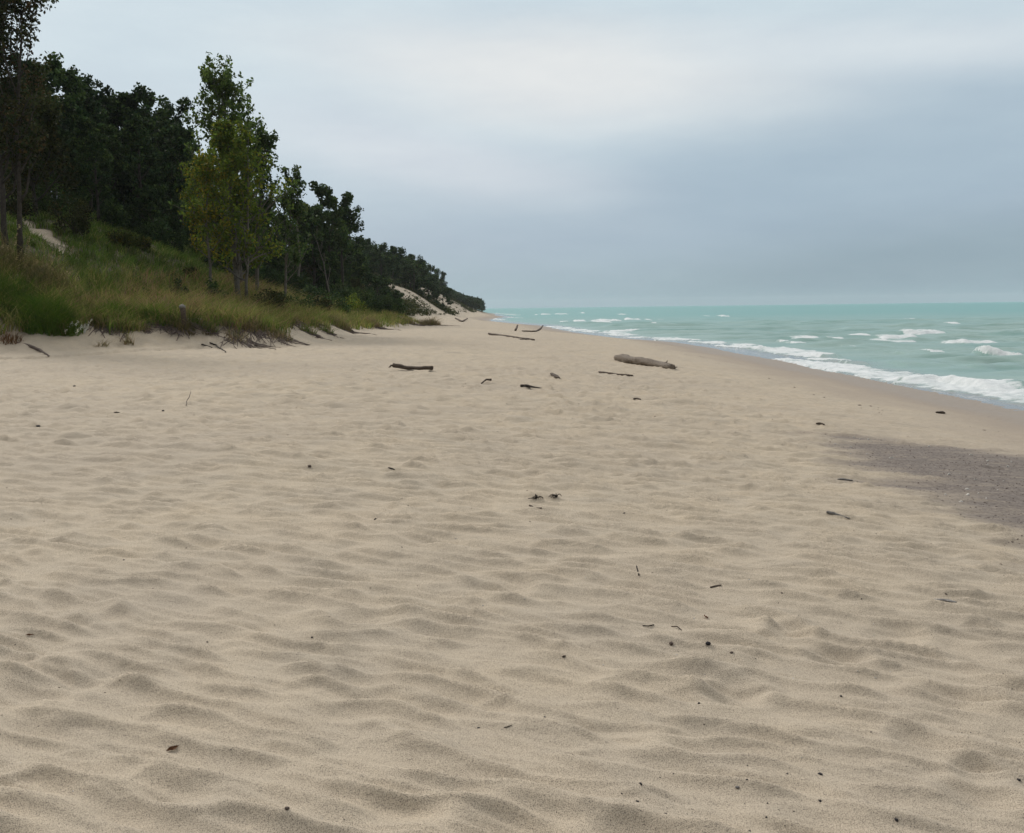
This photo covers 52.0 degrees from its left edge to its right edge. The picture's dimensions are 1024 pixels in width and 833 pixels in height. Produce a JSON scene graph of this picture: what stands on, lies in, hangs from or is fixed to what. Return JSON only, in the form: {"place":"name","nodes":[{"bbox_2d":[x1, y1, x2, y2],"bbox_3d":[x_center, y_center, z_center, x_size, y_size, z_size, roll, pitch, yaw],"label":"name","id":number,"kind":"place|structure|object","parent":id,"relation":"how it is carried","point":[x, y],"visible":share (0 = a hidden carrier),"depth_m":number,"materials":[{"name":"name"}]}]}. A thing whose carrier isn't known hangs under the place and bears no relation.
{"place":"outdoors","nodes":[
{"label":"outdoors","id":0,"kind":"place"},
{"bbox_2d":[0,193,1023,832],"bbox_3d":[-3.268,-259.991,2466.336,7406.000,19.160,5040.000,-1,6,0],"label":"beach ground","id":1,"kind":"structure","parent":0,"point":[358,711],"depth_m":6.42,"materials":[{"name":"sand"}]},
{"bbox_2d":[0,327,26,344],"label":"grass tuft","id":2,"kind":"object","parent":1,"relation":"on","point":[10,339],"visible":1,"depth_m":40.23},
{"bbox_2d":[0,17,31,178],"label":"cottonwood tree","id":3,"kind":"object","parent":1,"relation":"on","point":[3,156],"visible":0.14,"depth_m":50.12,"materials":[{"name":"green plant"}]},
{"bbox_2d":[0,224,36,279],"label":"shrub","id":4,"kind":"object","parent":1,"relation":"on","point":[5,248],"visible":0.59,"depth_m":45.39,"materials":[{"name":"green plant"}]},
{"bbox_2d":[4,180,37,220],"bbox_3d":[-26.712,-11.491,56.233,2.630,2.365,1.706,-2,6,-13],"label":"shrub","id":5,"kind":"object","parent":1,"relation":"on","point":[10,204],"visible":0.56,"depth_m":56.06,"materials":[{"name":"green plant"}]},
{"bbox_2d":[0,0,58,263],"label":"cottonwood tree","id":6,"kind":"object","parent":1,"relation":"on","point":[10,90],"visible":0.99,"depth_m":45.54,"materials":[{"name":"green plant"}]},
{"bbox_2d":[0,269,59,314],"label":"grass clump","id":7,"kind":"object","parent":1,"relation":"on","point":[15,291],"visible":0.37,"depth_m":42.93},
{"bbox_2d":[0,109,64,188],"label":"broadleaf tree","id":8,"kind":"object","parent":1,"relation":"on","point":[50,179],"visible":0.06,"depth_m":66.87,"materials":[{"name":"green plant"}]},
{"bbox_2d":[2,88,80,216],"bbox_3d":[-26.894,-14.661,59.020,4.572,7.422,4.443,5,8,43],"label":"cottonwood tree","id":9,"kind":"object","parent":1,"relation":"on","point":[49,159],"visible":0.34,"depth_m":58.84,"materials":[{"name":"green plant"}]},
{"bbox_2d":[0,225,89,298],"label":"shrub","id":10,"kind":"object","parent":1,"relation":"on","point":[38,268],"visible":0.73,"depth_m":45.73,"materials":[{"name":"green plant"}]},
{"bbox_2d":[7,51,85,197],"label":"oak tree","id":11,"kind":"object","parent":1,"relation":"on","point":[59,75],"visible":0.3,"depth_m":69.70,"materials":[{"name":"green plant"}]},
{"bbox_2d":[1,282,113,335],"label":"grass clump","id":12,"kind":"object","parent":1,"relation":"on","point":[41,324],"visible":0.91,"depth_m":41.70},
{"bbox_2d":[37,117,82,196],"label":"broadleaf tree","id":13,"kind":"object","parent":1,"relation":"on","point":[76,130],"visible":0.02,"depth_m":71.62,"materials":[{"name":"green plant"}]},
{"bbox_2d":[48,195,94,237],"bbox_3d":[-24.018,-10.832,57.148,2.416,2.453,2.550,-1,6,0],"label":"shrub","id":14,"kind":"object","parent":1,"relation":"on","point":[80,224],"visible":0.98,"depth_m":57.05,"materials":[{"name":"green plant"}]},
{"bbox_2d":[64,318,91,336],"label":"flower clump","id":15,"kind":"object","parent":1,"relation":"on","point":[77,330],"visible":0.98,"depth_m":41.99,"materials":[{"name":"green plant"}]},
{"bbox_2d":[59,65,103,178],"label":"oak tree","id":16,"kind":"object","parent":1,"relation":"on","point":[79,86],"visible":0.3,"depth_m":76.95,"materials":[{"name":"green plant"}]},
{"bbox_2d":[67,114,117,210],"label":"broadleaf tree","id":17,"kind":"object","parent":1,"relation":"on","point":[81,123],"visible":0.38,"depth_m":68.51,"materials":[{"name":"green plant"}]},
{"bbox_2d":[76,129,114,220],"bbox_3d":[-25.915,-14.629,64.818,2.119,5.928,2.611,3,7,30],"label":"broadleaf tree","id":18,"kind":"object","parent":1,"relation":"on","point":[91,146],"visible":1,"depth_m":64.67,"materials":[{"name":"green plant"}]},
{"bbox_2d":[81,313,117,337],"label":"grass tuft","id":19,"kind":"object","parent":1,"relation":"on","point":[98,326],"visible":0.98,"depth_m":42.78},
{"bbox_2d":[57,107,142,200],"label":"broadleaf tree","id":20,"kind":"object","parent":1,"relation":"on","point":[101,116],"visible":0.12,"depth_m":77.20,"materials":[{"name":"green plant"}]},
{"bbox_2d":[79,73,123,198],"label":"oak tree","id":21,"kind":"object","parent":1,"relation":"on","point":[107,98],"visible":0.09,"depth_m":82.94,"materials":[{"name":"green plant"}]},
{"bbox_2d":[87,122,129,198],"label":"broadleaf tree","id":22,"kind":"object","parent":1,"relation":"on","point":[114,145],"visible":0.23,"depth_m":74.94,"materials":[{"name":"green plant"}]},
{"bbox_2d":[83,292,148,320],"bbox_3d":[-16.980,-4.626,44.798,3.522,1.424,4.037,4,8,38],"label":"grass clump","id":23,"kind":"object","parent":1,"relation":"on","point":[112,305],"visible":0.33,"depth_m":44.54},
{"bbox_2d":[105,227,138,247],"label":"shrub","id":24,"kind":"object","parent":1,"relation":"on","point":[128,238],"visible":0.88,"depth_m":58.91,"materials":[{"name":"green plant"}]},
{"bbox_2d":[110,312,136,340],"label":"grass tuft","id":25,"kind":"object","parent":1,"relation":"on","point":[126,328],"visible":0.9,"depth_m":43.16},
{"bbox_2d":[101,324,145,345],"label":"grass tuft","id":26,"kind":"object","parent":1,"relation":"on","point":[127,341],"visible":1,"depth_m":42.13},
{"bbox_2d":[0,194,252,297],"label":"hillside grass","id":27,"kind":"structure","parent":1,"relation":"on","point":[190,258],"depth_m":56.66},
{"bbox_2d":[106,82,166,187],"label":"oak tree","id":28,"kind":"object","parent":1,"relation":"on","point":[129,102],"visible":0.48,"depth_m":83.24,"materials":[{"name":"green plant"}]},
{"bbox_2d":[111,132,164,212],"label":"broadleaf tree","id":29,"kind":"object","parent":1,"relation":"on","point":[146,151],"visible":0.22,"depth_m":77.52,"materials":[{"name":"green plant"}]},
{"bbox_2d":[116,112,161,212],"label":"broadleaf tree","id":30,"kind":"object","parent":1,"relation":"on","point":[134,134],"visible":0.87,"depth_m":72.25,"materials":[{"name":"green plant"}]},
{"bbox_2d":[126,317,152,333],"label":"grass tuft","id":31,"kind":"object","parent":1,"relation":"on","point":[146,330],"visible":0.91,"depth_m":43.74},
{"bbox_2d":[135,235,152,249],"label":"shrub","id":32,"kind":"object","parent":1,"relation":"on","point":[143,242],"visible":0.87,"depth_m":60.07,"materials":[{"name":"green plant"}]},
{"bbox_2d":[130,217,172,246],"bbox_3d":[-22.171,-11.365,65.373,2.462,2.197,3.028,1,6,12],"label":"understory shrub","id":33,"kind":"object","parent":1,"relation":"on","point":[154,232],"visible":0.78,"depth_m":64.76,"materials":[{"name":"green plant"}]},
{"bbox_2d":[121,184,187,239],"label":"broadleaf tree","id":34,"kind":"object","parent":1,"relation":"on","point":[147,195],"visible":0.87,"depth_m":68.13,"materials":[{"name":"green plant"}]},
{"bbox_2d":[131,297,183,323],"bbox_3d":[-15.200,-4.536,45.015,3.892,1.405,3.046,4,8,39],"label":"grass clump","id":35,"kind":"object","parent":1,"relation":"on","point":[153,312],"visible":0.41,"depth_m":44.75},
{"bbox_2d":[137,206,178,233],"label":"understory shrub","id":36,"kind":"object","parent":1,"relation":"on","point":[169,218],"visible":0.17,"depth_m":73.74,"materials":[{"name":"green plant"}]},
{"bbox_2d":[152,131,182,217],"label":"broadleaf tree","id":37,"kind":"object","parent":1,"relation":"on","point":[160,140],"visible":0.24,"depth_m":84.15,"materials":[{"name":"green plant"}]},
{"bbox_2d":[144,304,191,336],"bbox_3d":[-14.300,-4.106,44.537,2.795,1.428,2.788,-3,6,-23],"label":"grass tuft","id":38,"kind":"object","parent":1,"relation":"on","point":[167,326],"visible":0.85,"depth_m":44.47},
{"bbox_2d":[148,95,198,174],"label":"oak tree","id":39,"kind":"object","parent":1,"relation":"on","point":[164,117],"visible":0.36,"depth_m":88.30,"materials":[{"name":"green plant"}]},
{"bbox_2d":[165,234,188,253],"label":"understory shrub","id":40,"kind":"object","parent":1,"relation":"on","point":[179,243],"visible":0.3,"depth_m":69.72,"materials":[{"name":"green plant"}]},
{"bbox_2d":[164,278,190,297],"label":"shrub","id":41,"kind":"object","parent":1,"relation":"on","point":[178,284],"visible":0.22,"depth_m":53.60,"materials":[{"name":"green plant"}]},
{"bbox_2d":[159,124,201,235],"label":"broadleaf tree","id":42,"kind":"object","parent":1,"relation":"on","point":[178,140],"visible":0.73,"depth_m":75.85,"materials":[{"name":"green plant"}]},
{"bbox_2d":[160,310,200,340],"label":"grass tuft","id":43,"kind":"object","parent":1,"relation":"on","point":[179,327],"visible":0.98,"depth_m":44.57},
{"bbox_2d":[179,304,186,325],"bbox_3d":[-14.026,-4.213,44.800,0.330,1.170,0.343,-1,6,0],"label":"post","id":44,"kind":"object","parent":1,"relation":"on","point":[182,307],"visible":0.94,"depth_m":44.67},
{"bbox_2d":[179,317,202,335],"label":"grass tuft","id":45,"kind":"object","parent":1,"relation":"on","point":[190,332],"visible":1,"depth_m":44.54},
{"bbox_2d":[172,160,210,246],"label":"broadleaf tree","id":46,"kind":"object","parent":1,"relation":"on","point":[177,196],"visible":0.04,"depth_m":81.18,"materials":[{"name":"green plant"}]},
{"bbox_2d":[183,267,200,278],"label":"shrub","id":47,"kind":"object","parent":1,"relation":"on","point":[186,269],"visible":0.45,"depth_m":59.20,"materials":[{"name":"green plant"}]},
{"bbox_2d":[180,311,221,332],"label":"grass tuft","id":48,"kind":"object","parent":1,"relation":"on","point":[197,323],"visible":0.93,"depth_m":45.08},
{"bbox_2d":[176,147,234,286],"bbox_3d":[-16.290,-10.159,56.225,3.107,8.457,3.035,-1,6,0],"label":"poplar tree","id":49,"kind":"object","parent":1,"relation":"on","point":[206,170],"visible":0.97,"depth_m":55.66,"materials":[{"name":"green plant"}]},
{"bbox_2d":[0,249,420,336],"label":"dune grass","id":50,"kind":"structure","parent":1,"relation":"on","point":[209,306],"depth_m":48.77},
{"bbox_2d":[198,317,226,338],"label":"grass tuft","id":51,"kind":"object","parent":1,"relation":"on","point":[215,332],"visible":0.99,"depth_m":44.88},
{"bbox_2d":[202,277,228,300],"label":"shrub","id":52,"kind":"object","parent":1,"relation":"on","point":[214,285],"visible":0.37,"depth_m":55.28,"materials":[{"name":"green plant"}]},
{"bbox_2d":[203,214,256,271],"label":"broadleaf tree","id":53,"kind":"object","parent":1,"relation":"on","point":[228,258],"visible":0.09,"depth_m":72.69,"materials":[{"name":"green plant"}]},
{"bbox_2d":[168,51,299,281],"bbox_3d":[-16.488,-14.339,62.775,8.033,14.711,6.399,-1,6,0],"label":"poplar tree","id":54,"kind":"object","parent":1,"relation":"on","point":[222,87],"visible":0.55,"depth_m":61.95,"materials":[{"name":"green plant"}]},
{"bbox_2d":[186,116,292,300],"bbox_3d":[-15.102,-11.072,57.647,5.521,10.636,5.174,-4,7,-30],"label":"poplar tree","id":55,"kind":"object","parent":1,"relation":"on","point":[241,199],"visible":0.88,"depth_m":56.91,"materials":[{"name":"green plant"}]},
{"bbox_2d":[220,326,280,348],"bbox_3d":[-11.216,-3.402,44.801,2.603,1.043,2.522,-1,6,0],"label":"grass clump","id":56,"kind":"object","parent":1,"relation":"on","point":[246,340],"visible":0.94,"depth_m":45.11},
{"bbox_2d":[242,264,265,281],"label":"understory shrub","id":57,"kind":"object","parent":1,"relation":"on","point":[251,272],"visible":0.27,"depth_m":77.90,"materials":[{"name":"green plant"}]},
{"bbox_2d":[239,318,269,342],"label":"grass tuft","id":58,"kind":"object","parent":1,"relation":"on","point":[253,330],"visible":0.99,"depth_m":46.01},
{"bbox_2d":[227,122,292,291],"bbox_3d":[-15.461,-12.258,64.026,4.324,11.124,3.639,-1,6,0],"label":"poplar tree","id":59,"kind":"object","parent":1,"relation":"on","point":[266,139],"visible":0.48,"depth_m":63.61,"materials":[{"name":"green plant"}]},
{"bbox_2d":[250,287,288,311],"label":"shrub","id":60,"kind":"object","parent":1,"relation":"on","point":[278,299],"visible":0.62,"depth_m":57.40,"materials":[{"name":"green plant"}]},
{"bbox_2d":[260,268,282,287],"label":"understory shrub","id":61,"kind":"object","parent":1,"relation":"on","point":[273,278],"visible":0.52,"depth_m":85.43,"materials":[{"name":"green plant"}]},
{"bbox_2d":[263,246,289,276],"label":"broadleaf tree","id":62,"kind":"object","parent":1,"relation":"on","point":[274,264],"visible":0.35,"depth_m":90.22,"materials":[{"name":"green plant"}]},
{"bbox_2d":[270,216,288,246],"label":"broadleaf tree","id":63,"kind":"object","parent":1,"relation":"on","point":[278,238],"visible":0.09,"depth_m":112.75,"materials":[{"name":"green plant"}]},
{"bbox_2d":[255,324,309,346],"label":"grass clump","id":64,"kind":"object","parent":1,"relation":"on","point":[276,334],"visible":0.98,"depth_m":46.52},
{"bbox_2d":[275,269,307,292],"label":"understory shrub","id":65,"kind":"object","parent":1,"relation":"on","point":[300,283],"visible":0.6,"depth_m":90.34,"materials":[{"name":"green plant"}]},
{"bbox_2d":[272,164,313,297],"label":"poplar tree","id":66,"kind":"object","parent":1,"relation":"on","point":[298,214],"visible":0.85,"depth_m":65.10,"materials":[{"name":"green plant"}]},
{"bbox_2d":[261,200,334,276],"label":"oak tree","id":67,"kind":"object","parent":1,"relation":"on","point":[303,267],"visible":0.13,"depth_m":100.55,"materials":[{"name":"green plant"}]},
{"bbox_2d":[282,291,313,309],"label":"shrub","id":68,"kind":"object","parent":1,"relation":"on","point":[302,301],"visible":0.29,"depth_m":63.67,"materials":[{"name":"green plant"}]},
{"bbox_2d":[288,285,321,299],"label":"shrub","id":69,"kind":"object","parent":1,"relation":"on","point":[312,291],"visible":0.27,"depth_m":83.26,"materials":[{"name":"green plant"}]},
{"bbox_2d":[297,320,331,340],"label":"grass tuft","id":70,"kind":"object","parent":1,"relation":"on","point":[307,329],"visible":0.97,"depth_m":53.81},
{"bbox_2d":[306,295,332,313],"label":"shrub","id":71,"kind":"object","parent":1,"relation":"on","point":[323,302],"visible":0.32,"depth_m":69.48,"materials":[{"name":"green plant"}]},
{"bbox_2d":[287,203,353,289],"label":"oak tree","id":72,"kind":"object","parent":1,"relation":"on","point":[316,217],"visible":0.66,"depth_m":96.42,"materials":[{"name":"green plant"}]},
{"bbox_2d":[314,226,330,292],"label":"dead tree","id":73,"kind":"object","parent":1,"relation":"on","point":[323,264],"visible":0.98,"depth_m":95.12,"materials":[{"name":"wood"}]},
{"bbox_2d":[308,180,353,292],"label":"oak tree","id":74,"kind":"object","parent":1,"relation":"on","point":[329,202],"visible":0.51,"depth_m":104.39,"materials":[{"name":"green plant"}]},
{"bbox_2d":[316,322,345,338],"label":"grass tuft","id":75,"kind":"object","parent":1,"relation":"on","point":[328,331],"visible":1,"depth_m":56.62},
{"bbox_2d":[320,294,350,315],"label":"shrub","id":76,"kind":"object","parent":1,"relation":"on","point":[339,303],"visible":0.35,"depth_m":77.00,"materials":[{"name":"green plant"}]},
{"bbox_2d":[320,287,351,302],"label":"shrub","id":77,"kind":"object","parent":1,"relation":"on","point":[333,294],"visible":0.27,"depth_m":87.17,"materials":[{"name":"green plant"}]},
{"bbox_2d":[329,280,348,298],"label":"understory shrub","id":78,"kind":"object","parent":1,"relation":"on","point":[340,286],"visible":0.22,"depth_m":107.27,"materials":[{"name":"green plant"}]},
{"bbox_2d":[331,239,348,285],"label":"broadleaf tree","id":79,"kind":"object","parent":1,"relation":"on","point":[336,276],"visible":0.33,"depth_m":117.59,"materials":[{"name":"green plant"}]},
{"bbox_2d":[323,197,363,289],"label":"oak tree","id":80,"kind":"object","parent":1,"relation":"on","point":[349,217],"visible":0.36,"depth_m":108.68,"materials":[{"name":"green plant"}]},
{"bbox_2d":[337,254,353,283],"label":"bluff tree","id":81,"kind":"object","parent":1,"relation":"on","point":[347,259],"visible":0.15,"depth_m":133.52,"materials":[{"name":"green plant"}]},
{"bbox_2d":[323,310,374,334],"bbox_3d":[-10.672,-5.839,64.889,3.333,1.678,3.800,-5,7,-36],"label":"grass clump","id":82,"kind":"object","parent":1,"relation":"on","point":[345,327],"visible":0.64,"depth_m":64.90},
{"bbox_2d":[338,293,366,312],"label":"shrub","id":83,"kind":"object","parent":1,"relation":"on","point":[355,305],"visible":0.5,"depth_m":83.27,"materials":[{"name":"green plant"}]},
{"bbox_2d":[351,278,362,296],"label":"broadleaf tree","id":84,"kind":"object","parent":1,"relation":"on","point":[356,284],"visible":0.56,"depth_m":122.13,"materials":[{"name":"green plant"}]},
{"bbox_2d":[343,286,374,303],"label":"shrub","id":85,"kind":"object","parent":1,"relation":"on","point":[368,293],"visible":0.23,"depth_m":106.47,"materials":[{"name":"green plant"}]},
{"bbox_2d":[349,235,370,278],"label":"bluff tree","id":86,"kind":"object","parent":1,"relation":"on","point":[360,240],"visible":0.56,"depth_m":140.30,"materials":[{"name":"green plant"}]},
{"bbox_2d":[364,245,377,266],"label":"bluff tree","id":87,"kind":"object","parent":1,"relation":"on","point":[372,252],"visible":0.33,"depth_m":202.92,"materials":[{"name":"green plant"}]},
{"bbox_2d":[358,295,384,313],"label":"shrub","id":88,"kind":"object","parent":1,"relation":"on","point":[376,305],"visible":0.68,"depth_m":90.70,"materials":[{"name":"green plant"}]},
{"bbox_2d":[365,238,379,267],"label":"bluff tree","id":89,"kind":"object","parent":1,"relation":"on","point":[368,242],"visible":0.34,"depth_m":209.23,"materials":[{"name":"green plant"}]},
{"bbox_2d":[353,313,397,329],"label":"grass clump","id":90,"kind":"object","parent":1,"relation":"on","point":[377,325],"visible":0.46,"depth_m":78.23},
{"bbox_2d":[375,242,390,273],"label":"bluff tree","id":91,"kind":"object","parent":1,"relation":"on","point":[383,248],"visible":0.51,"depth_m":216.12,"materials":[{"name":"green plant"}]},
{"bbox_2d":[382,294,408,314],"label":"shrub","id":92,"kind":"object","parent":1,"relation":"on","point":[388,303],"visible":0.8,"depth_m":102.86,"materials":[{"name":"green plant"}]},
{"bbox_2d":[384,246,406,278],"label":"bluff tree","id":93,"kind":"object","parent":1,"relation":"on","point":[394,251],"visible":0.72,"depth_m":222.05,"materials":[{"name":"green plant"}]},
{"bbox_2d":[324,272,482,316],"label":"bluff grass","id":94,"kind":"structure","parent":1,"relation":"on","point":[413,310],"depth_m":192.57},
{"bbox_2d":[398,259,420,288],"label":"bluff tree","id":95,"kind":"object","parent":1,"relation":"on","point":[408,281],"visible":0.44,"depth_m":215.40,"materials":[{"name":"green plant"}]},
{"bbox_2d":[389,363,432,369],"bbox_3d":[-2.526,-1.259,26.490,1.246,0.168,0.203,2,6,23],"label":"driftwood log","id":96,"kind":"object","parent":1,"relation":"on","point":[395,365],"visible":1,"depth_m":26.46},
{"bbox_2d":[395,259,430,290],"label":"bluff tree","id":97,"kind":"object","parent":1,"relation":"on","point":[421,264],"visible":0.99,"depth_m":212.55,"materials":[{"name":"green plant"}]},
{"bbox_2d":[415,274,439,299],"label":"bluff tree","id":98,"kind":"object","parent":1,"relation":"on","point":[432,277],"visible":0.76,"depth_m":217.90,"materials":[{"name":"green plant"}]},
{"bbox_2d":[426,264,439,285],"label":"bluff tree","id":99,"kind":"object","parent":1,"relation":"on","point":[433,269],"visible":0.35,"depth_m":333.79,"materials":[{"name":"green plant"}]},
{"bbox_2d":[417,314,455,325],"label":"grass clump","id":100,"kind":"object","parent":1,"relation":"on","point":[431,321],"visible":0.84,"depth_m":99.16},
{"bbox_2d":[431,288,453,307],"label":"bluff tree","id":101,"kind":"object","parent":1,"relation":"on","point":[444,292],"visible":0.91,"depth_m":214.20,"materials":[{"name":"green plant"}]},
{"bbox_2d":[437,278,485,310],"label":"distant woods","id":102,"kind":"object","parent":1,"relation":"on","point":[477,303],"visible":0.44,"depth_m":418.69,"materials":[{"name":"green plant"}]},
{"bbox_2d":[0,383,1019,831],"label":"dark pebbles","id":103,"kind":"object","parent":1,"relation":"on","point":[614,749],"visible":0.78,"depth_m":4.38,"materials":[{"name":"stone"}]},
{"bbox_2d":[614,354,676,368],"bbox_3d":[4.275,-1.792,34.085,0.485,0.334,5.979,-2,6,-13],"label":"driftwood log","id":104,"kind":"object","parent":1,"relation":"on","point":[626,358],"visible":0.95,"depth_m":34.00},
{"bbox_2d":[825,434,1023,545],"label":"gravel patch","id":105,"kind":"object","parent":1,"relation":"on","point":[954,478],"visible":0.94,"depth_m":12.16,"materials":[{"name":"grey stone"}]},
{"bbox_2d":[1,0,1023,308],"label":"sky","id":106,"kind":"structure","parent":0,"point":[533,153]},
{"bbox_2d":[480,302,1023,410],"bbox_3d":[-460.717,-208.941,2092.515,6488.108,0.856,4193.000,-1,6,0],"label":"lake water","id":107,"kind":"structure","parent":0,"point":[970,350],"depth_m":85.95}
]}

